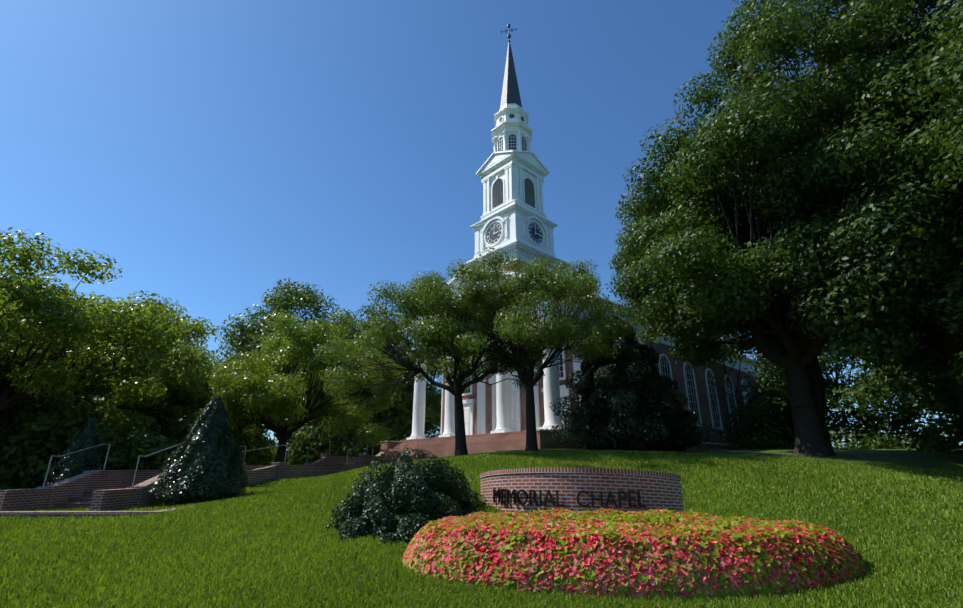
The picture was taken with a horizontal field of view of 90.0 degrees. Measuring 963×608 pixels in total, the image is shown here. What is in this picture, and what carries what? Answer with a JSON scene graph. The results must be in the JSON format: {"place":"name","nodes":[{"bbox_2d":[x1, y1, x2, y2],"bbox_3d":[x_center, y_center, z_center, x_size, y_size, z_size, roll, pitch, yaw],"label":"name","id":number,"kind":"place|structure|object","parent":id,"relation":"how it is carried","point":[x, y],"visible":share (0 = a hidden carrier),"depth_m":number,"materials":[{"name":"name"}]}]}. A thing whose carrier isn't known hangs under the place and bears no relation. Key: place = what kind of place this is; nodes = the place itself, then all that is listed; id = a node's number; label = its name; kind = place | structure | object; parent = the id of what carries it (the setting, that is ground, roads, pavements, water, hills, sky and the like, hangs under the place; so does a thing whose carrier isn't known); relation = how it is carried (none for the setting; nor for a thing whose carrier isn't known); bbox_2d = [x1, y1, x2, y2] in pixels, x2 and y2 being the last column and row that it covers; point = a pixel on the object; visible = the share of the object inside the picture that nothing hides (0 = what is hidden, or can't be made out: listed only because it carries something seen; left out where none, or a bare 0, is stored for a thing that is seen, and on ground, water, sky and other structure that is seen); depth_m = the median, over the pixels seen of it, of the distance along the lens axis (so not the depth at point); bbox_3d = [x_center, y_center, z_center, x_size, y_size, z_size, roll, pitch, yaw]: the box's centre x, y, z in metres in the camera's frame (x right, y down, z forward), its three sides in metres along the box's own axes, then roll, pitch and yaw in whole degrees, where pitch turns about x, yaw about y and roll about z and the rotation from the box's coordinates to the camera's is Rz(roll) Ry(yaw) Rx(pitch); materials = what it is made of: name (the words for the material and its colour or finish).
{"place":"outdoors","nodes":[
{"label":"outdoors","id":0,"kind":"place"},
{"bbox_2d":[0,0,962,447],"label":"sky","id":1,"kind":"structure","parent":0,"point":[221,152],"materials":[{"name":"blue"}]},
{"bbox_2d":[169,449,962,503],"bbox_3d":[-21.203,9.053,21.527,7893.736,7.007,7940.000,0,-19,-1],"label":"ground","id":2,"kind":"structure","parent":0,"point":[951,460],"depth_m":23.44,"materials":[{"name":"green plant"}]},
{"bbox_2d":[0,394,181,489],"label":"tree wood","id":3,"kind":"object","parent":2,"relation":"on","point":[45,436],"visible":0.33,"depth_m":25.75,"materials":[{"name":"green plant"}]},
{"bbox_2d":[0,227,194,434],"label":"tree","id":4,"kind":"object","parent":2,"relation":"on","point":[25,378],"visible":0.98,"depth_m":23.88,"materials":[{"name":"green plant"}]},
{"bbox_2d":[33,292,170,418],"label":"tree","id":5,"kind":"object","parent":2,"relation":"on","point":[100,296],"depth_m":49.98,"materials":[{"name":"green plant"}]},
{"bbox_2d":[1,296,225,431],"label":"tree","id":6,"kind":"object","parent":2,"relation":"on","point":[175,376],"visible":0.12,"depth_m":35.43,"materials":[{"name":"green plant"}]},
{"bbox_2d":[71,322,276,459],"bbox_3d":[-26.027,9.414,41.098,14.510,13.429,17.100,0,-19,-1],"label":"tree","id":7,"kind":"object","parent":2,"relation":"on","point":[175,399],"visible":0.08,"depth_m":38.05,"materials":[{"name":"green plant"}]},
{"bbox_2d":[148,395,247,503],"bbox_3d":[-9.651,5.147,16.976,2.849,3.868,2.820,6,-20,-17],"label":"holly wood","id":8,"kind":"object","parent":2,"relation":"on","point":[205,464],"visible":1,"depth_m":16.22,"materials":[{"name":"green plant"}]},
{"bbox_2d":[180,349,219,402],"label":"tree","id":9,"kind":"object","parent":2,"relation":"on","point":[208,362],"depth_m":76.43,"materials":[{"name":"green plant"}]},
{"bbox_2d":[158,410,277,464],"bbox_3d":[-20.586,12.479,35.809,10.474,8.539,13.667,0,-19,-1],"label":"tree wood","id":10,"kind":"object","parent":2,"relation":"on","point":[249,441],"visible":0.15,"depth_m":34.42,"materials":[{"name":"green plant"}]},
{"bbox_2d":[157,417,278,463],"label":"tree wood","id":11,"kind":"object","parent":2,"relation":"on","point":[273,458],"visible":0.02,"depth_m":47.65,"materials":[{"name":"green plant"}]},
{"bbox_2d":[0,434,440,518],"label":"stairs","id":12,"kind":"structure","parent":2,"relation":"on","point":[136,484],"depth_m":16.41,"materials":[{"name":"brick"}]},
{"bbox_2d":[45,419,103,485],"bbox_3d":[-15.603,6.074,18.761,2.042,3.153,2.074,0,-19,-1],"label":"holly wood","id":13,"kind":"object","parent":12,"relation":"on","point":[73,464],"visible":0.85,"depth_m":18.49,"materials":[{"name":"green plant"}]},
{"bbox_2d":[207,278,369,448],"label":"tree","id":14,"kind":"object","parent":2,"relation":"on","point":[248,339],"visible":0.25,"depth_m":58.65,"materials":[{"name":"green plant"}]},
{"bbox_2d":[194,309,407,461],"bbox_3d":[-12.082,6.715,33.295,14.064,11.234,12.141,0,-19,-1],"label":"tree","id":15,"kind":"object","parent":2,"relation":"on","point":[252,387],"visible":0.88,"depth_m":31.26,"materials":[{"name":"green plant"}]},
{"bbox_2d":[268,378,425,464],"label":"tree wood","id":16,"kind":"object","parent":2,"relation":"on","point":[311,438],"visible":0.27,"depth_m":49.63,"materials":[{"name":"green plant"}]},
{"bbox_2d":[328,317,441,417],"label":"tree","id":17,"kind":"object","parent":2,"relation":"on","point":[405,349],"visible":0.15,"depth_m":56.96,"materials":[{"name":"green plant"}]},
{"bbox_2d":[356,376,441,453],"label":"tree","id":18,"kind":"object","parent":2,"relation":"on","point":[433,401],"visible":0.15,"depth_m":54.12,"materials":[{"name":"green plant"}]},
{"bbox_2d":[325,447,486,544],"bbox_3d":[-1.580,4.237,10.856,3.067,1.916,4.683,-6,-20,16],"label":"juniper wood","id":19,"kind":"object","parent":2,"relation":"on","point":[408,502],"visible":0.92,"depth_m":9.76,"materials":[{"name":"green plant"}]},
{"bbox_2d":[313,259,548,455],"bbox_3d":[-2.880,3.085,27.788,13.610,11.688,11.046,0,-19,-1],"label":"tree","id":20,"kind":"object","parent":2,"relation":"on","point":[387,333],"visible":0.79,"depth_m":25.96,"materials":[{"name":"green plant"}]},
{"bbox_2d":[0,449,962,607],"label":"lawn grass","id":21,"kind":"structure","parent":2,"relation":"on","point":[274,543],"depth_m":8.54,"materials":[{"name":"green plant"}]},
{"bbox_2d":[408,247,639,451],"bbox_3d":[2.211,2.184,26.070,13.898,11.768,9.955,14,-24,-35],"label":"tree","id":22,"kind":"object","parent":2,"relation":"on","point":[579,288],"visible":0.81,"depth_m":24.73,"materials":[{"name":"green plant"}]},
{"bbox_2d":[380,24,781,458],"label":"chapel","id":23,"kind":"structure","parent":2,"relation":"on","point":[512,172],"depth_m":47.83,"materials":[{"name":"white paint"}]},
{"bbox_2d":[480,467,683,511],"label":"sign wall","id":24,"kind":"structure","parent":2,"relation":"on","point":[661,490],"depth_m":10.57,"materials":[{"name":"brown brick"}]},
{"bbox_2d":[493,488,646,506],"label":"sign letters","id":25,"kind":"object","parent":24,"relation":"attached to","point":[511,495],"visible":0.96,"depth_m":10.57,"materials":[{"name":"black metal"}]},
{"bbox_2d":[544,316,725,451],"bbox_3d":[8.153,4.930,29.812,9.467,8.445,10.067,0,-19,-1],"label":"bush","id":26,"kind":"object","parent":2,"relation":"on","point":[615,410],"visible":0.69,"depth_m":27.15,"materials":[{"name":"green plant"}]},
{"bbox_2d":[680,329,846,449],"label":"bush","id":27,"kind":"object","parent":2,"relation":"on","point":[771,433],"visible":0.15,"depth_m":51.63,"materials":[{"name":"green plant"}]},
{"bbox_2d":[605,58,962,455],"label":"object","id":28,"kind":"object","parent":2,"relation":"on","point":[680,252],"visible":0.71,"depth_m":23.73,"materials":[{"name":"green plant"}]},
{"bbox_2d":[671,0,962,415],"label":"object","id":29,"kind":"object","parent":2,"relation":"on","point":[857,42],"visible":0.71,"depth_m":20.94,"materials":[{"name":"green plant"}]},
{"bbox_2d":[737,339,961,448],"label":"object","id":30,"kind":"object","parent":2,"relation":"on","point":[866,390],"visible":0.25,"depth_m":48.60,"materials":[{"name":"green plant"}]},
{"bbox_2d":[864,325,962,452],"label":"tree","id":31,"kind":"object","parent":2,"relation":"on","point":[944,388],"visible":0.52,"depth_m":27.96,"materials":[{"name":"green plant"}]},
{"bbox_2d":[869,340,958,419],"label":"tree","id":32,"kind":"object","parent":2,"relation":"on","point":[904,377],"depth_m":41.25,"materials":[{"name":"green plant"}]},
{"bbox_2d":[892,0,962,345],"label":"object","id":33,"kind":"object","parent":2,"relation":"on","point":[955,68],"visible":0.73,"depth_m":15.72,"materials":[{"name":"green plant"}]},
{"bbox_2d":[906,368,961,445],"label":"tree","id":34,"kind":"object","parent":2,"relation":"on","point":[916,404],"visible":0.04,"depth_m":42.71,"materials":[{"name":"green plant"}]},
{"bbox_3d":[1.971,4.159,7.838,7.730,0.395,5.115,0,-19,-1],"label":"mulch bed","id":35,"kind":"object","parent":2,"relation":"on","visible":0},
{"bbox_2d":[402,507,866,600],"bbox_3d":[2.330,3.893,7.838,7.119,0.900,4.424,0,-19,-1],"label":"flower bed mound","id":36,"kind":"object","parent":35,"relation":"on","point":[664,553],"visible":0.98,"depth_m":6.23,"materials":[{"name":"pink plant"}]}
]}

